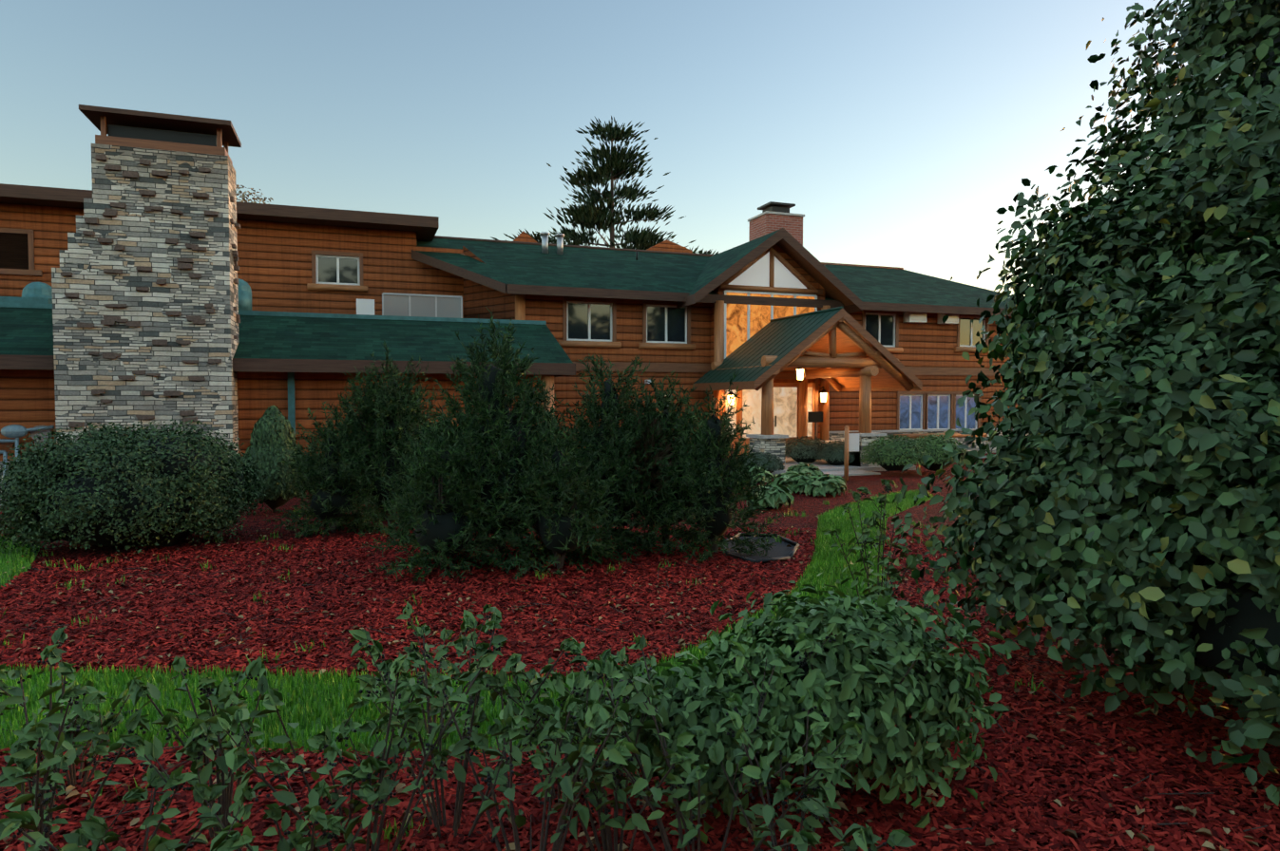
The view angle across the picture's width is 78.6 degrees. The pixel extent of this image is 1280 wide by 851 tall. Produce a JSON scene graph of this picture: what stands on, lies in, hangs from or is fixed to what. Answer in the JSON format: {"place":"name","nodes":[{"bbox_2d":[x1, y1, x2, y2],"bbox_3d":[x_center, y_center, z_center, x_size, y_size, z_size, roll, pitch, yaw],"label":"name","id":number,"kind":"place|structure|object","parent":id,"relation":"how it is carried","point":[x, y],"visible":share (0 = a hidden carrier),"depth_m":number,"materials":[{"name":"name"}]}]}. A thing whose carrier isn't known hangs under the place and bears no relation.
{"place":"outdoors","nodes":[
{"label":"outdoors","id":0,"kind":"place"},
{"bbox_2d":[0,453,1279,850],"bbox_3d":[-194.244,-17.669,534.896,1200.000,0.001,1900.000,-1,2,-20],"label":"ground","id":1,"kind":"structure","parent":0,"point":[810,506],"depth_m":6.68,"materials":[{"name":"red wood"}]},
{"bbox_2d":[0,418,268,556],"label":"shrub","id":2,"kind":"object","parent":1,"relation":"on","point":[22,487],"depth_m":8.72,"materials":[{"name":"green plant"}]},
{"bbox_2d":[242,405,306,513],"bbox_3d":[-5.576,0.506,11.894,0.996,1.638,0.987,-1,2,-20],"label":"thuja","id":3,"kind":"object","parent":1,"relation":"on","point":[264,452],"depth_m":11.62,"materials":[{"name":"green plant"}]},
{"bbox_2d":[0,124,828,444],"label":"black metalwork","id":4,"kind":"object","parent":1,"relation":"on","point":[150,134],"visible":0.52,"depth_m":13.80,"materials":[{"name":"black metal"}]},
{"bbox_2d":[0,278,546,443],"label":"teal metalwork","id":5,"kind":"object","parent":4,"relation":"on","point":[37,295],"visible":0.62,"depth_m":16.53,"materials":[{"name":"metal"}]},
{"bbox_2d":[30,231,957,451],"bbox_3d":[-1.246,-2.580,20.321,22.618,5.632,5.055,-1,2,-25],"label":"grey metalwork","id":6,"kind":"object","parent":4,"relation":"attached to","point":[915,316],"visible":0.69,"depth_m":22.08,"materials":[{"name":"silver metal"}]},
{"bbox_2d":[383,294,460,318],"bbox_3d":[-5.522,-2.808,19.657,1.840,0.699,1.600,-1,2,-20],"label":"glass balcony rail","id":7,"kind":"object","parent":6,"relation":"attached to","point":[420,306],"visible":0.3,"depth_m":18.89,"materials":[{"name":"white glass"}]},
{"bbox_2d":[727,369,826,404],"bbox_3d":[3.995,-0.984,20.589,3.039,0.948,1.578,-1,2,-20],"label":"lantern glass","id":8,"kind":"object","parent":4,"relation":"on","point":[800,377],"visible":0.52,"depth_m":20.68,"materials":[{"name":"white glass"}]},
{"bbox_2d":[86,533,799,723],"bbox_3d":[0.260,1.509,6.160,2.895,0.038,7.552,2,3,37],"label":"edging and hose","id":9,"kind":"object","parent":1,"relation":"on","point":[784,559],"visible":0.33,"depth_m":8.46,"materials":[{"name":"black plastic"}]},
{"bbox_2d":[0,497,931,755],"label":"turf grass","id":10,"kind":"structure","parent":1,"relation":"on","point":[304,694],"depth_m":4.40,"materials":[{"name":"green plant"}]},
{"bbox_2d":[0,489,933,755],"bbox_3d":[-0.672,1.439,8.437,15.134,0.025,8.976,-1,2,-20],"label":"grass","id":11,"kind":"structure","parent":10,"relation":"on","point":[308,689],"depth_m":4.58,"materials":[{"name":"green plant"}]},
{"bbox_2d":[0,478,963,850],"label":"shrub","id":12,"kind":"object","parent":1,"relation":"on","point":[593,715],"depth_m":2.80,"materials":[{"name":"green plant"}]},
{"bbox_2d":[0,486,958,850],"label":"chokeberry berries","id":13,"kind":"object","parent":12,"relation":"attached to","point":[391,794],"visible":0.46,"depth_m":2.78,"materials":[{"name":"plant"}]},
{"bbox_2d":[0,210,1013,499],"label":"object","id":14,"kind":"object","parent":1,"relation":"on","point":[823,466],"visible":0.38,"depth_m":18.58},
{"bbox_2d":[0,424,54,485],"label":"gas pipes","id":15,"kind":"object","parent":14,"relation":"on","point":[16,431],"visible":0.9,"depth_m":13.24,"materials":[{"name":"grey metal"}]},
{"bbox_2d":[27,115,989,439],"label":"trim boards","id":16,"kind":"object","parent":14,"relation":"on","point":[225,146],"depth_m":20.52,"materials":[{"name":"brown wood"}]},
{"bbox_2d":[306,246,989,458],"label":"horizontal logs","id":17,"kind":"object","parent":14,"relation":"on","point":[806,359],"visible":0.54,"depth_m":19.78,"materials":[{"name":"brown wood"}]},
{"bbox_2d":[693,306,843,383],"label":"porch roof","id":18,"kind":"structure","parent":17,"relation":"on","point":[781,338],"depth_m":19.19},
{"bbox_2d":[725,387,812,438],"bbox_3d":[3.537,-0.357,21.309,2.684,1.380,0.001,-1,2,-20],"label":"door glass","id":19,"kind":"object","parent":17,"relation":"attached to","point":[785,404],"visible":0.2,"depth_m":21.39,"materials":[{"name":"beige glass"}]},
{"bbox_2d":[807,319,917,388],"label":"porch gable","id":20,"kind":"structure","parent":17,"relation":"on","point":[882,378],"depth_m":19.85,"materials":[{"name":"orange wood"}]},
{"bbox_2d":[709,317,881,379],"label":"logs","id":21,"kind":"object","parent":20,"relation":"attached to","point":[870,371],"visible":0.31,"depth_m":19.45,"materials":[{"name":"brown wood"}]},
{"bbox_2d":[748,213,802,246],"bbox_3d":[4.129,-5.268,23.770,1.226,2.015,1.104,-1,2,-20],"label":"brick chimney","id":22,"kind":"object","parent":14,"relation":"on","point":[767,224],"visible":0.36,"depth_m":23.31,"materials":[{"name":"brick"}]},
{"bbox_2d":[0,202,1022,463],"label":"wall siding","id":23,"kind":"object","parent":1,"relation":"on","point":[274,265],"depth_m":19.79,"materials":[{"name":"brown wood"}]},
{"bbox_2d":[0,104,1019,377],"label":"fascia boards","id":24,"kind":"object","parent":23,"relation":"attached to","point":[424,228],"visible":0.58,"depth_m":18.80,"materials":[{"name":"wood"}]},
{"bbox_2d":[0,229,1015,363],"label":"roof shingles","id":25,"kind":"object","parent":24,"relation":"on","point":[26,331],"visible":0.37,"depth_m":19.54,"materials":[{"name":"green"}]},
{"bbox_2d":[0,143,1028,492],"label":"stone veneer","id":26,"kind":"object","parent":1,"relation":"on","point":[137,231],"visible":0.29,"depth_m":13.49,"materials":[{"name":"grey stone"}]},
{"bbox_2d":[60,153,240,442],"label":"chimney stones","id":27,"kind":"object","parent":26,"relation":"attached to","point":[112,320],"visible":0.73,"depth_m":13.43,"materials":[{"name":"grey stone"}]},
{"bbox_2d":[0,134,1021,433],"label":"trim boards","id":28,"kind":"object","parent":26,"relation":"on","point":[829,287],"depth_m":19.87,"materials":[{"name":"brown wood"}]},
{"bbox_2d":[1,481,1045,850],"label":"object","id":29,"kind":"object","parent":1,"relation":"on","point":[416,603],"visible":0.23,"depth_m":7.27,"materials":[{"name":"green plant"}]},
{"bbox_2d":[310,364,736,572],"bbox_3d":[-1.831,0.379,9.020,2.790,2.119,5.554,-4,5,-64],"label":"foliage","id":30,"kind":"object","parent":1,"relation":"on","point":[444,526],"depth_m":8.44,"materials":[{"name":"green plant"}]},
{"bbox_2d":[258,306,789,584],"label":"evergreen shrubs","id":31,"kind":"object","parent":1,"relation":"on","point":[428,439],"visible":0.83,"depth_m":8.44,"materials":[{"name":"green plant"}]},
{"bbox_2d":[3,479,1044,847],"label":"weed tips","id":32,"kind":"object","parent":1,"relation":"on","point":[418,624],"visible":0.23,"depth_m":6.04,"materials":[{"name":"green plant"}]},
{"bbox_2d":[491,115,719,254],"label":"pine","id":33,"kind":"object","parent":1,"relation":"on","point":[590,214],"depth_m":46.16,"materials":[{"name":"green plant"}]},
{"bbox_2d":[0,535,1267,850],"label":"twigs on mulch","id":34,"kind":"object","parent":1,"relation":"on","point":[468,686],"visible":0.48,"depth_m":4.99,"materials":[{"name":"brown plant"}]},
{"bbox_2d":[0,511,1271,850],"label":"dry leaves on mulch","id":35,"kind":"object","parent":1,"relation":"on","point":[399,789],"visible":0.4,"depth_m":4.29,"materials":[{"name":"brown plant"}]},
{"bbox_2d":[315,254,985,452],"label":"window frames","id":36,"kind":"structure","parent":1,"relation":"on","point":[365,306],"depth_m":20.80,"materials":[{"name":"wood"}]},
{"bbox_2d":[318,257,983,403],"bbox_3d":[1.827,-2.417,20.703,19.336,3.738,5.000,-1,2,-20],"label":"window glass","id":37,"kind":"object","parent":36,"relation":"in","point":[578,320],"visible":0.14,"depth_m":20.64,"materials":[{"name":"grey glass"}]},
{"bbox_2d":[725,292,814,357],"bbox_3d":[3.560,-2.545,21.232,2.717,2.020,0.001,-1,2,-20],"label":"window","id":38,"kind":"structure","parent":36,"relation":"in","point":[736,324],"depth_m":20.99,"materials":[{"name":"brown glass"}]},
{"bbox_2d":[899,396,975,428],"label":"windows","id":39,"kind":"structure","parent":36,"relation":"attached to","point":[931,412],"depth_m":23.91,"materials":[{"name":"blue glass"}]},
{"bbox_2d":[515,248,871,481],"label":"wooden posts","id":40,"kind":"object","parent":1,"relation":"on","point":[767,410],"visible":0.29,"depth_m":20.48,"materials":[{"name":"brown wood"}]},
{"bbox_2d":[735,466,773,485],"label":"hosta leaves","id":41,"kind":"object","parent":1,"relation":"on","point":[767,474],"depth_m":15.42,"materials":[{"name":"green plant"}]},
{"bbox_2d":[725,535,794,560],"bbox_3d":[1.345,1.424,9.024,0.885,0.001,1.654,1,2,17],"label":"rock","id":42,"kind":"object","parent":1,"relation":"on","point":[779,550],"visible":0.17,"depth_m":8.98,"materials":[{"name":"grey stone"}]},
{"bbox_2d":[743,452,784,473],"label":"grey shrub leaves","id":43,"kind":"object","parent":1,"relation":"on","point":[777,464],"depth_m":16.94,"materials":[{"name":"plant"}]},
{"bbox_2d":[745,484,794,509],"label":"hosta leaves","id":44,"kind":"object","parent":1,"relation":"on","point":[775,497],"depth_m":12.12,"materials":[{"name":"green plant"}]},
{"bbox_2d":[770,470,809,494],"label":"hosta leaves","id":45,"kind":"object","parent":1,"relation":"on","point":[789,480],"depth_m":14.18,"materials":[{"name":"green plant"}]},
{"bbox_2d":[786,462,823,477],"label":"hosta leaves","id":46,"kind":"object","parent":1,"relation":"on","point":[808,470],"visible":0.71,"depth_m":16.16,"materials":[{"name":"green plant"}]},
{"bbox_2d":[784,436,828,462],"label":"grey shrub leaves","id":47,"kind":"object","parent":1,"relation":"on","point":[794,446],"depth_m":19.55,"materials":[{"name":"plant"}]},
{"bbox_2d":[622,572,1012,833],"bbox_3d":[0.774,1.149,3.477,1.807,0.853,1.228,-1,2,-20],"label":"dense shrub","id":48,"kind":"object","parent":1,"relation":"on","point":[863,663],"depth_m":3.20,"materials":[{"name":"green plant"}]},
{"bbox_2d":[802,474,846,497],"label":"hosta leaves","id":49,"kind":"object","parent":1,"relation":"on","point":[824,485],"depth_m":13.75,"materials":[{"name":"green plant"}]},
{"bbox_2d":[814,440,855,465],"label":"grey shrub leaves","id":50,"kind":"object","parent":1,"relation":"on","point":[835,447],"depth_m":18.93,"materials":[{"name":"plant"}]},
{"bbox_2d":[859,434,932,471],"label":"shrub leaves","id":51,"kind":"object","parent":1,"relation":"on","point":[893,444],"depth_m":17.34,"materials":[{"name":"green plant"}]},
{"bbox_2d":[908,433,966,471],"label":"shrub leaves","id":52,"kind":"object","parent":1,"relation":"on","point":[939,442],"depth_m":17.68,"materials":[{"name":"green plant"}]},
{"bbox_2d":[886,0,1279,806],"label":"bush","id":53,"kind":"object","parent":1,"relation":"on","point":[1088,331],"depth_m":4.13,"materials":[{"name":"green plant"}]},
{"bbox_3d":[-14.299,-3.615,28.042,0.208,8.703,0.240,-1,2,-20],"label":"tree trunk","id":54,"kind":"object","parent":1,"relation":"on","visible":0},
{"bbox_2d":[236,184,273,204],"bbox_3d":[-14.313,-7.977,27.905,2.284,1.356,1.933,0,2,-11],"label":"tree","id":55,"kind":"object","parent":54,"relation":"attached to","point":[243,197],"visible":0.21,"depth_m":27.87,"materials":[{"name":"plant"}]},
{"bbox_2d":[727,251,806,288],"bbox_3d":[3.486,-4.231,21.144,2.456,0.949,0.001,-1,2,-20],"label":"gable panel","id":56,"kind":"object","parent":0,"point":[756,274],"depth_m":21.12,"materials":[{"name":"grey"}]}
]}

